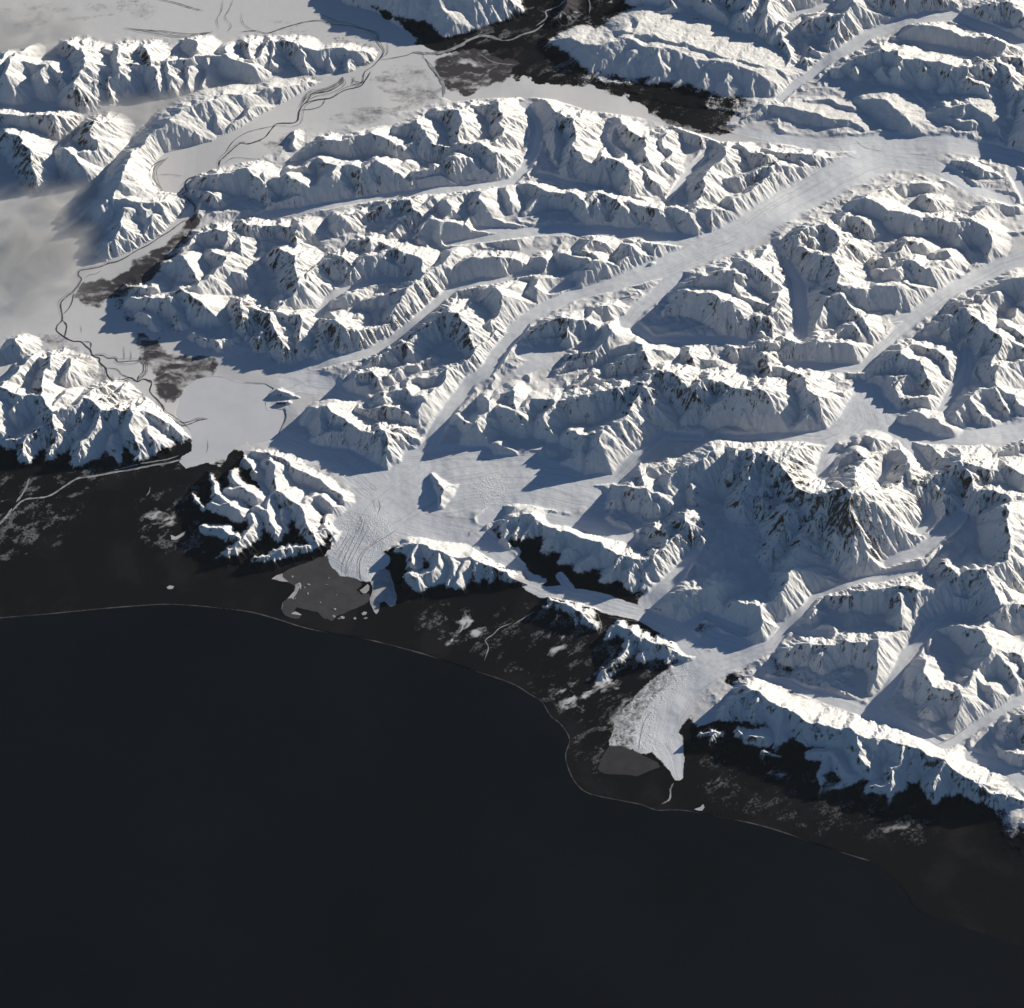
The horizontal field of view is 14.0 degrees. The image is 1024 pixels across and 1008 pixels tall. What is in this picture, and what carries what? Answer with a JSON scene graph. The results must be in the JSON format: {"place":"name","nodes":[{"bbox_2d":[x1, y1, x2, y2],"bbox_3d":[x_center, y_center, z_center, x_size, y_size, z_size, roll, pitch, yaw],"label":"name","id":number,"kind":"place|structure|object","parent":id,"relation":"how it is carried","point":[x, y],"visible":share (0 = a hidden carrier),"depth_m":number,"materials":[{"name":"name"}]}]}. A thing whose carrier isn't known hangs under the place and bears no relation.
{"place":"outdoors","nodes":[
{"label":"outdoors","id":0,"kind":"place"},
{"bbox_2d":[0,107,79,201],"bbox_3d":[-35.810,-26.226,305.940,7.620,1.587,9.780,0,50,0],"label":"mountain","id":1,"kind":"structure","parent":0,"point":[29,136],"depth_m":306.09,"materials":[{"name":"white snow"}]},
{"bbox_2d":[49,111,137,197],"bbox_3d":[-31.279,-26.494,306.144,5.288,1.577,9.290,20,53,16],"label":"mountain","id":2,"kind":"structure","parent":0,"point":[82,158],"depth_m":305.60,"materials":[{"name":"white snow"}]},
{"bbox_2d":[0,326,190,470],"bbox_3d":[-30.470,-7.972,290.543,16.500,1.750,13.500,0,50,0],"label":"mountain","id":3,"kind":"structure","parent":0,"point":[63,408],"depth_m":288.91,"materials":[{"name":"white snow"}]},
{"bbox_2d":[0,32,379,115],"bbox_3d":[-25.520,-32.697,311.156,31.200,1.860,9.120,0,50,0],"label":"mountain","id":4,"kind":"structure","parent":0,"point":[85,74],"depth_m":311.45,"materials":[{"name":"white snow"}]},
{"bbox_2d":[73,77,324,267],"bbox_3d":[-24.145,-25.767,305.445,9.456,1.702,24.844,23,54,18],"label":"mountain","id":5,"kind":"structure","parent":0,"point":[126,206],"depth_m":304.83,"materials":[{"name":"white snow"}]},
{"bbox_2d":[109,244,317,374],"bbox_3d":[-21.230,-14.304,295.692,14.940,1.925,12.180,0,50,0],"label":"mountain","id":6,"kind":"structure","parent":0,"point":[214,301],"depth_m":295.81,"materials":[{"name":"white snow"}]},
{"bbox_2d":[176,376,285,467],"bbox_3d":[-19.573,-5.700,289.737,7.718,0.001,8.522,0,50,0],"label":"frozen lake","id":7,"kind":"structure","parent":0,"point":[234,413],"depth_m":290.00,"materials":[{"name":"white ice"}]},
{"bbox_2d":[56,0,448,449],"bbox_3d":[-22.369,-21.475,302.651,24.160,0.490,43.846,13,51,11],"label":"river","id":8,"kind":"structure","parent":0,"point":[194,203],"depth_m":305.09,"materials":[{"name":"liquid"}]},
{"bbox_2d":[185,442,355,568],"bbox_3d":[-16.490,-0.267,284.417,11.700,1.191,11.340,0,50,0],"label":"mountain","id":9,"kind":"structure","parent":0,"point":[280,497],"depth_m":284.03,"materials":[{"name":"white snow"}]},
{"bbox_2d":[163,206,408,268],"bbox_3d":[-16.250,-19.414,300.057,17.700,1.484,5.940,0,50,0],"label":"mountain","id":10,"kind":"structure","parent":0,"point":[246,237],"depth_m":300.12,"materials":[{"name":"white snow"}]},
{"bbox_2d":[272,388,306,411],"bbox_3d":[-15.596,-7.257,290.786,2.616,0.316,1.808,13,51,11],"label":"mountain","id":11,"kind":"structure","parent":0,"point":[292,402],"depth_m":290.88,"materials":[{"name":"white snow"}]},
{"bbox_2d":[175,154,422,220],"bbox_3d":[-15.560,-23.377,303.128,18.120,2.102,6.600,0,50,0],"label":"mountain","id":12,"kind":"structure","parent":0,"point":[257,186],"depth_m":303.09,"materials":[{"name":"white snow"}]},
{"bbox_2d":[282,556,369,620],"bbox_3d":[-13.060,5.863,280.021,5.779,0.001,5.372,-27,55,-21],"label":"frozen lake","id":13,"kind":"structure","parent":0,"point":[316,573],"depth_m":280.01,"materials":[{"name":"grey ice"}]},
{"bbox_2d":[272,573,287,581],"bbox_3d":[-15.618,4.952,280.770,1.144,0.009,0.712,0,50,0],"label":"snow patch","id":14,"kind":"object","parent":13,"relation":"on","point":[279,577],"visible":1,"depth_m":280.72,"materials":[{"name":"white snow"}]},
{"bbox_2d":[281,583,300,614],"bbox_3d":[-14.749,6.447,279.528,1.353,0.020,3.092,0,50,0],"label":"snow patch","id":15,"kind":"object","parent":13,"relation":"on","point":[294,593],"visible":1,"depth_m":279.83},
{"bbox_2d":[302,246,353,338],"bbox_3d":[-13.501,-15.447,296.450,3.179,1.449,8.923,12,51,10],"label":"mountain","id":16,"kind":"structure","parent":0,"point":[326,270],"depth_m":297.40,"materials":[{"name":"white snow"}]},
{"bbox_2d":[0,0,673,803],"bbox_3d":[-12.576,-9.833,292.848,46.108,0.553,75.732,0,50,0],"label":"frozen river","id":17,"kind":"structure","parent":0,"point":[176,456],"depth_m":287.47,"materials":[{"name":"grey ice"}]},
{"bbox_2d":[307,310,399,369],"bbox_3d":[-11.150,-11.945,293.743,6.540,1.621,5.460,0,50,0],"label":"mountain","id":18,"kind":"structure","parent":0,"point":[339,332],"depth_m":293.70,"materials":[{"name":"white snow"}]},
{"bbox_2d":[283,395,424,466],"bbox_3d":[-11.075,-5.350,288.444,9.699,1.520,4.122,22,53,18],"label":"mountain","id":19,"kind":"structure","parent":0,"point":[320,419],"depth_m":288.10,"materials":[{"name":"white snow"}]},
{"bbox_2d":[326,241,432,313],"bbox_3d":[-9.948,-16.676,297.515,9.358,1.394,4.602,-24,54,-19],"label":"mountain","id":20,"kind":"structure","parent":0,"point":[404,258],"depth_m":297.69,"materials":[{"name":"white snow"}]},
{"bbox_2d":[370,568,396,613],"bbox_3d":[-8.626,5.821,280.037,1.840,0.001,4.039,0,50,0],"label":"frozen lake","id":21,"kind":"structure","parent":0,"point":[382,583],"depth_m":280.05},
{"bbox_2d":[0,0,767,453],"bbox_3d":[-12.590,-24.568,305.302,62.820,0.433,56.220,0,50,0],"label":"river plain","id":22,"kind":"structure","parent":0,"point":[30,298],"depth_m":309.78,"materials":[{"name":"white snow"}]},
{"bbox_2d":[278,97,529,195],"bbox_3d":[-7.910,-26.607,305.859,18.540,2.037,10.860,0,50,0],"label":"mountain","id":23,"kind":"structure","parent":0,"point":[466,141],"depth_m":305.60,"materials":[{"name":"white snow"}]},
{"bbox_2d":[323,299,489,401],"bbox_3d":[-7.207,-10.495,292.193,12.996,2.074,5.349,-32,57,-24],"label":"mountain","id":24,"kind":"structure","parent":0,"point":[442,333],"depth_m":292.70,"materials":[{"name":"white snow"}]},
{"bbox_2d":[310,273,516,369],"bbox_3d":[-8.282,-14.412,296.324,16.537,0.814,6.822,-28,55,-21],"label":"glacier","id":25,"kind":"object","parent":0,"point":[438,300],"visible":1,"depth_m":295.97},
{"bbox_2d":[355,247,473,325],"bbox_3d":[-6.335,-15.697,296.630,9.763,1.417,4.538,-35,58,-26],"label":"mountain","id":26,"kind":"structure","parent":0,"point":[401,303],"depth_m":295.90,"materials":[{"name":"white snow"}]},
{"bbox_2d":[346,357,484,432],"bbox_3d":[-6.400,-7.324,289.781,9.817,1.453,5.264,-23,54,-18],"label":"mountain","id":27,"kind":"structure","parent":0,"point":[415,402],"depth_m":289.74,"materials":[{"name":"white snow"}]},
{"bbox_2d":[0,604,869,860],"bbox_3d":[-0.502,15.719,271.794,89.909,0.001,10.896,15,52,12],"label":"beach","id":28,"kind":"structure","parent":0,"point":[453,663],"depth_m":275.37,"materials":[{"name":"sand"}]},
{"bbox_2d":[431,473,455,506],"bbox_3d":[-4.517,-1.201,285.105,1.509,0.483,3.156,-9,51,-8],"label":"mountain","id":29,"kind":"structure","parent":0,"point":[445,490],"depth_m":284.93,"materials":[{"name":"white snow"}]},
{"bbox_2d":[365,185,538,253],"bbox_3d":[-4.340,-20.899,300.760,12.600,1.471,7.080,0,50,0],"label":"mountain","id":30,"kind":"structure","parent":0,"point":[433,222],"depth_m":300.74,"materials":[{"name":"white snow"}]},
{"bbox_2d":[342,0,568,45],"bbox_3d":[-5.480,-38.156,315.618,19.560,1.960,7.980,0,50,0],"label":"mountain","id":31,"kind":"structure","parent":0,"point":[437,21],"depth_m":315.07,"materials":[{"name":"white snow"}]},
{"bbox_2d":[380,536,532,596],"bbox_3d":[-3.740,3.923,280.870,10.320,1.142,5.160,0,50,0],"label":"mountain","id":32,"kind":"structure","parent":0,"point":[430,566],"depth_m":280.43,"materials":[{"name":"white snow"}]},
{"bbox_2d":[512,570,528,584],"bbox_3d":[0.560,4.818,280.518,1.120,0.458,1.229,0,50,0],"label":"snow patch","id":33,"kind":"object","parent":32,"relation":"on","point":[521,577],"visible":1,"depth_m":280.48,"materials":[{"name":"white snow"}]},
{"bbox_2d":[268,319,702,580],"bbox_3d":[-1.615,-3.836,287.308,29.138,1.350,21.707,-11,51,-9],"label":"glacier","id":34,"kind":"object","parent":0,"point":[404,491],"visible":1,"depth_m":285.46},
{"bbox_2d":[257,99,713,218],"bbox_3d":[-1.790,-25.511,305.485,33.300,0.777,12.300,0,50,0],"label":"glacier","id":35,"kind":"object","parent":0,"point":[532,153],"visible":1,"depth_m":303.49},
{"bbox_2d":[447,248,524,301],"bbox_3d":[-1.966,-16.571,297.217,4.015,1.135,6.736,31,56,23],"label":"mountain","id":36,"kind":"structure","parent":0,"point":[480,262],"depth_m":297.43,"materials":[{"name":"white snow"}]},
{"bbox_2d":[443,375,536,452],"bbox_3d":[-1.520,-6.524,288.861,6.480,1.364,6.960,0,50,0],"label":"mountain","id":37,"kind":"structure","parent":0,"point":[474,419],"depth_m":288.49,"materials":[{"name":"white snow"}]},
{"bbox_2d":[460,281,523,384],"bbox_3d":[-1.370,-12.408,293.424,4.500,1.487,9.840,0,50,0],"label":"mountain","id":38,"kind":"structure","parent":0,"point":[496,305],"depth_m":294.19,"materials":[{"name":"white snow"}]},
{"bbox_2d":[0,605,1023,1007],"bbox_3d":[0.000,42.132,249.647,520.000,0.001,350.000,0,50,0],"label":"sea","id":39,"kind":"structure","parent":0,"point":[204,807],"depth_m":265.82,"materials":[{"name":"liquid"}]},
{"bbox_2d":[0,449,1023,948],"bbox_3d":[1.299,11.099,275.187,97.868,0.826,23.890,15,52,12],"label":"coastal plain","id":40,"kind":"structure","parent":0,"point":[102,541],"depth_m":277.35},
{"bbox_2d":[171,531,185,539],"bbox_3d":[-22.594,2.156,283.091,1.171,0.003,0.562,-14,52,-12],"label":"snow patch","id":41,"kind":"object","parent":40,"relation":"on","point":[177,537],"visible":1,"depth_m":283.05,"materials":[{"name":"white snow"}]},
{"bbox_2d":[360,584,369,592],"bbox_3d":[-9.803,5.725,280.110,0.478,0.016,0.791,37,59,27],"label":"snow patch","id":42,"kind":"object","parent":40,"relation":"on","point":[365,589],"visible":1,"depth_m":280.10,"materials":[{"name":"white snow"}]},
{"bbox_2d":[0,0,1023,854],"bbox_3d":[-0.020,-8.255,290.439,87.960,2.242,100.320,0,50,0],"label":"snowfield","id":43,"kind":"structure","parent":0,"point":[42,234],"depth_m":301.70,"materials":[{"name":"white snow"}]},
{"bbox_2d":[510,268,553,375],"bbox_3d":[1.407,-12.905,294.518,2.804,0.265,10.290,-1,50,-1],"label":"snowfield","id":44,"kind":"structure","parent":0,"point":[536,358],"depth_m":292.34,"materials":[{"name":"white snow"}]},
{"bbox_2d":[536,597,602,630],"bbox_3d":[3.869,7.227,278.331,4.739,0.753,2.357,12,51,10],"label":"mountain","id":45,"kind":"structure","parent":0,"point":[580,615],"depth_m":278.33,"materials":[{"name":"white snow"}]},
{"bbox_2d":[445,222,699,245],"bbox_3d":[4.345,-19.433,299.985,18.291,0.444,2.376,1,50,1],"label":"glacier","id":46,"kind":"object","parent":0,"point":[505,232],"visible":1,"depth_m":300.06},
{"bbox_2d":[517,296,634,382],"bbox_3d":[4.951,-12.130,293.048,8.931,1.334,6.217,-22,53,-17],"label":"mountain","id":47,"kind":"structure","parent":0,"point":[576,337],"depth_m":293.13,"materials":[{"name":"white snow"}]},
{"bbox_2d":[507,240,661,318],"bbox_3d":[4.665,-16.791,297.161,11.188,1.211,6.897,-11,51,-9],"label":"mountain","id":48,"kind":"structure","parent":0,"point":[556,262],"depth_m":297.02,"materials":[{"name":"white snow"}]},
{"bbox_2d":[474,504,722,593],"bbox_3d":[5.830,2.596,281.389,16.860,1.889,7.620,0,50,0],"label":"mountain","id":49,"kind":"structure","parent":0,"point":[659,549],"depth_m":281.49,"materials":[{"name":"white snow"}]},
{"bbox_2d":[551,332,676,391],"bbox_3d":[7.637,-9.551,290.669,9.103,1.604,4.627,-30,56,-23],"label":"mountain","id":50,"kind":"structure","parent":0,"point":[631,356],"depth_m":290.75,"materials":[{"name":"white snow"}]},
{"bbox_2d":[563,235,677,262],"bbox_3d":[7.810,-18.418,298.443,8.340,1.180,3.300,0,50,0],"label":"mountain","id":51,"kind":"structure","parent":0,"point":[614,249],"depth_m":298.35,"materials":[{"name":"white snow"}]},
{"bbox_2d":[513,172,734,237],"bbox_3d":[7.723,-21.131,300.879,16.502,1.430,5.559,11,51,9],"label":"mountain","id":52,"kind":"structure","parent":0,"point":[544,199],"depth_m":300.84,"materials":[{"name":"white snow"}]},
{"bbox_2d":[598,746,659,775],"bbox_3d":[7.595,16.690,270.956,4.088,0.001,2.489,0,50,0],"label":"frozen lake","id":53,"kind":"structure","parent":0,"point":[620,760],"depth_m":270.87,"materials":[{"name":"grey ice"}]},
{"bbox_2d":[522,97,743,208],"bbox_3d":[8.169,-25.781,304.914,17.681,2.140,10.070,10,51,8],"label":"mountain","id":54,"kind":"structure","parent":0,"point":[655,160],"depth_m":304.99,"materials":[{"name":"white snow"}]},
{"bbox_2d":[613,257,652,304],"bbox_3d":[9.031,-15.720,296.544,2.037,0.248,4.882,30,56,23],"label":"mountain","id":55,"kind":"structure","parent":0,"point":[630,296],"depth_m":295.82,"materials":[{"name":"white snow"}]},
{"bbox_2d":[588,449,679,523],"bbox_3d":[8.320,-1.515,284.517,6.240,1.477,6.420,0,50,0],"label":"mountain","id":56,"kind":"structure","parent":0,"point":[636,495],"depth_m":283.63,"materials":[{"name":"white snow"}]},
{"bbox_2d":[494,365,789,487],"bbox_3d":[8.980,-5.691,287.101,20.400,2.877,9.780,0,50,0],"label":"mountain","id":57,"kind":"structure","parent":0,"point":[608,427],"depth_m":287.89,"materials":[{"name":"white snow"}]},
{"bbox_2d":[272,99,1016,745],"bbox_3d":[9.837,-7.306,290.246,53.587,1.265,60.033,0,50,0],"label":"moraine stripes","id":58,"kind":"object","parent":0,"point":[540,485],"visible":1,"depth_m":282.94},
{"bbox_2d":[596,619,693,678],"bbox_3d":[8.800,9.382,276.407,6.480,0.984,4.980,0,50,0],"label":"mountain","id":59,"kind":"structure","parent":0,"point":[643,646],"depth_m":276.12,"materials":[{"name":"white snow"}]},
{"bbox_2d":[530,11,817,109],"bbox_3d":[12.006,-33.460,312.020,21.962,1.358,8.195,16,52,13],"label":"mountain","id":60,"kind":"structure","parent":0,"point":[688,65],"depth_m":311.62,"materials":[{"name":"white snow"}]},
{"bbox_2d":[641,564,749,636],"bbox_3d":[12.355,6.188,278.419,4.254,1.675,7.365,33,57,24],"label":"snowfield","id":61,"kind":"structure","parent":0,"point":[714,588],"depth_m":278.31,"materials":[{"name":"white snow"}]},
{"bbox_2d":[505,151,888,345],"bbox_3d":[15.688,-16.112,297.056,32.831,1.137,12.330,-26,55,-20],"label":"glacier","id":62,"kind":"object","parent":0,"point":[756,222],"visible":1,"depth_m":298.88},
{"bbox_2d":[642,241,789,337],"bbox_3d":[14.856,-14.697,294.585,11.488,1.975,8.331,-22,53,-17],"label":"mountain","id":63,"kind":"structure","parent":0,"point":[727,293],"depth_m":294.41,"materials":[{"name":"white snow"}]},
{"bbox_2d":[667,338,778,380],"bbox_3d":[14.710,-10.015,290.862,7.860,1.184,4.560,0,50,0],"label":"mountain","id":64,"kind":"structure","parent":0,"point":[750,360],"depth_m":290.98,"materials":[{"name":"white snow"}]},
{"bbox_2d":[525,546,924,779],"bbox_3d":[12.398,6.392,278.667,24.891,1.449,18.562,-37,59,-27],"label":"glacier","id":65,"kind":"object","parent":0,"point":[668,696],"visible":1,"depth_m":276.49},
{"bbox_2d":[748,287,794,340],"bbox_3d":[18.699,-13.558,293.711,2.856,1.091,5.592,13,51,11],"label":"mountain","id":66,"kind":"structure","parent":0,"point":[779,310],"depth_m":293.40,"materials":[{"name":"white snow"}]},
{"bbox_2d":[717,569,832,657],"bbox_3d":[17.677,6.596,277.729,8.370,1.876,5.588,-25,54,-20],"label":"mountain","id":67,"kind":"structure","parent":0,"point":[762,604],"depth_m":277.86,"materials":[{"name":"white snow"}]},
{"bbox_2d":[714,141,849,229],"bbox_3d":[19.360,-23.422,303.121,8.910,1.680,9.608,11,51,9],"label":"mountain","id":68,"kind":"structure","parent":0,"point":[769,168],"depth_m":303.60,"materials":[{"name":"white snow"}]},
{"bbox_2d":[610,0,966,78],"bbox_3d":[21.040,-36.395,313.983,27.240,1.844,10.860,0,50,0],"label":"mountain","id":69,"kind":"structure","parent":0,"point":[802,43],"depth_m":314.31,"materials":[{"name":"white snow"}]},
{"bbox_2d":[654,437,945,581],"bbox_3d":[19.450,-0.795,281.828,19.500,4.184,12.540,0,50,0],"label":"mountain","id":70,"kind":"structure","parent":0,"point":[779,505],"depth_m":281.57,"materials":[{"name":"white snow"}]},
{"bbox_2d":[726,87,880,136],"bbox_3d":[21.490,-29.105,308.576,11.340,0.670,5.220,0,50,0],"label":"mountain","id":71,"kind":"structure","parent":0,"point":[828,111],"depth_m":308.32,"materials":[{"name":"white snow"}]},
{"bbox_2d":[772,368,842,442],"bbox_3d":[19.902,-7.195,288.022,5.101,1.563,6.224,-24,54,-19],"label":"mountain","id":72,"kind":"structure","parent":0,"point":[809,400],"depth_m":287.76,"materials":[{"name":"white snow"}]},
{"bbox_2d":[761,314,910,405],"bbox_3d":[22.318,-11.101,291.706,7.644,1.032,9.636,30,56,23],"label":"mountain","id":73,"kind":"structure","parent":0,"point":[857,339],"depth_m":291.41,"materials":[{"name":"white snow"}]},
{"bbox_2d":[759,619,928,703],"bbox_3d":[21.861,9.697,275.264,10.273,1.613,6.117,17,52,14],"label":"mountain","id":74,"kind":"structure","parent":0,"point":[863,657],"depth_m":275.11,"materials":[{"name":"white snow"}]},
{"bbox_2d":[694,671,1023,822],"bbox_3d":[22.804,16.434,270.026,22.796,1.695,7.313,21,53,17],"label":"mountain","id":75,"kind":"structure","parent":0,"point":[891,765],"depth_m":270.50,"materials":[{"name":"white snow"}]},
{"bbox_2d":[831,431,897,475],"bbox_3d":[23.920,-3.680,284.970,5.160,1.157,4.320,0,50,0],"label":"mountain","id":76,"kind":"structure","parent":0,"point":[865,451],"depth_m":285.19,"materials":[{"name":"white snow"}]},
{"bbox_2d":[715,257,1023,482],"bbox_3d":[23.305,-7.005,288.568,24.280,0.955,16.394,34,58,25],"label":"snowfield","id":77,"kind":"structure","parent":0,"point":[870,405],"depth_m":287.24,"materials":[{"name":"white snow"}]},
{"bbox_2d":[720,125,1023,204],"bbox_3d":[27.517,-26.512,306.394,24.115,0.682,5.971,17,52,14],"label":"glacier","id":78,"kind":"object","parent":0,"point":[902,150],"visible":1,"depth_m":306.06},
{"bbox_2d":[848,89,935,132],"bbox_3d":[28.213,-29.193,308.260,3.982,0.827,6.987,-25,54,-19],"label":"mountain","id":79,"kind":"structure","parent":0,"point":[886,111],"depth_m":308.15,"materials":[{"name":"white snow"}]},
{"bbox_2d":[764,172,1023,332],"bbox_3d":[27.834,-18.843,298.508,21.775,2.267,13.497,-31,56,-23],"label":"mountain","id":80,"kind":"structure","parent":0,"point":[887,248],"depth_m":298.37,"materials":[{"name":"white snow"}]},
{"bbox_2d":[765,608,1023,789],"bbox_3d":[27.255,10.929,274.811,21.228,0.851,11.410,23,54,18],"label":"glacier","id":81,"kind":"object","parent":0,"point":[874,710],"visible":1,"depth_m":273.47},
{"bbox_2d":[775,0,1023,101],"bbox_3d":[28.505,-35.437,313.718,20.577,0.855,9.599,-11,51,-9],"label":"glacier","id":82,"kind":"object","parent":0,"point":[849,46],"visible":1,"depth_m":313.49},
{"bbox_2d":[853,337,971,413],"bbox_3d":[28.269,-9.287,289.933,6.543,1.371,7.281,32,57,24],"label":"mountain","id":83,"kind":"structure","parent":0,"point":[910,373],"depth_m":289.92,"materials":[{"name":"white snow"}]},
{"bbox_2d":[816,574,1023,750],"bbox_3d":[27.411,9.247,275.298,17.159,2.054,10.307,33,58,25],"label":"mountain","id":84,"kind":"structure","parent":0,"point":[943,696],"depth_m":274.72,"materials":[{"name":"white snow"}]},
{"bbox_2d":[817,41,1023,128],"bbox_3d":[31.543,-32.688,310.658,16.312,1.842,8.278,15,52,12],"label":"mountain","id":85,"kind":"structure","parent":0,"point":[912,72],"depth_m":309.98,"materials":[{"name":"white snow"}]},
{"bbox_2d":[882,438,967,567],"bbox_3d":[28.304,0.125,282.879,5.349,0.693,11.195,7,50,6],"label":"snowfield","id":86,"kind":"structure","parent":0,"point":[930,541],"depth_m":281.63,"materials":[{"name":"white snow"}]},
{"bbox_2d":[900,408,958,446],"bbox_3d":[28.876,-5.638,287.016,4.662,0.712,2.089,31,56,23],"label":"mountain","id":87,"kind":"structure","parent":0,"point":[926,419],"depth_m":287.00,"materials":[{"name":"white snow"}]},
{"bbox_2d":[859,249,1023,412],"bbox_3d":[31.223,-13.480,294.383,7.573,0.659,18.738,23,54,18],"label":"glacier","id":88,"kind":"object","parent":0,"point":[907,320],"visible":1,"depth_m":294.26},
{"bbox_2d":[872,439,1023,640],"bbox_3d":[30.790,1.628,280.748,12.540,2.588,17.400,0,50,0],"label":"mountain","id":89,"kind":"structure","parent":0,"point":[982,485],"depth_m":281.31,"materials":[{"name":"white snow"}]},
{"bbox_2d":[879,22,1023,59],"bbox_3d":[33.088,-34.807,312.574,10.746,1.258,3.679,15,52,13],"label":"mountain","id":90,"kind":"structure","parent":0,"point":[950,35],"depth_m":312.69,"materials":[{"name":"white snow"}]},
{"bbox_2d":[917,97,1007,144],"bbox_3d":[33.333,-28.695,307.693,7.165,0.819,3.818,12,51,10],"label":"mountain","id":91,"kind":"structure","parent":0,"point":[970,117],"depth_m":307.64,"materials":[{"name":"white snow"}]},
{"bbox_2d":[909,267,1023,428],"bbox_3d":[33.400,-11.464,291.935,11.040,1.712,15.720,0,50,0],"label":"mountain","id":92,"kind":"structure","parent":0,"point":[985,320],"depth_m":291.81,"materials":[{"name":"white snow"}]},
{"bbox_2d":[937,152,1014,190],"bbox_3d":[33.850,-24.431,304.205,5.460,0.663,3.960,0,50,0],"label":"mountain","id":93,"kind":"structure","parent":0,"point":[985,171],"depth_m":304.21,"materials":[{"name":"white snow"}]},
{"bbox_2d":[940,0,1023,51],"bbox_3d":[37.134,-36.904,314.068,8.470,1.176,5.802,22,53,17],"label":"mountain","id":94,"kind":"structure","parent":0,"point":[1007,14],"depth_m":314.17,"materials":[{"name":"white snow"}]},
{"bbox_2d":[980,705,1023,770],"bbox_3d":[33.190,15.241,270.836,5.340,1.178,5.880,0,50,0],"label":"mountain","id":95,"kind":"structure","parent":0,"point":[1002,737],"depth_m":271.29,"materials":[{"name":"white snow"}]},
{"bbox_2d":[999,85,1023,172],"bbox_3d":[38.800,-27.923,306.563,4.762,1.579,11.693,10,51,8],"label":"mountain","id":96,"kind":"structure","parent":0,"point":[1015,133],"depth_m":306.55,"materials":[{"name":"white snow"}]}
]}

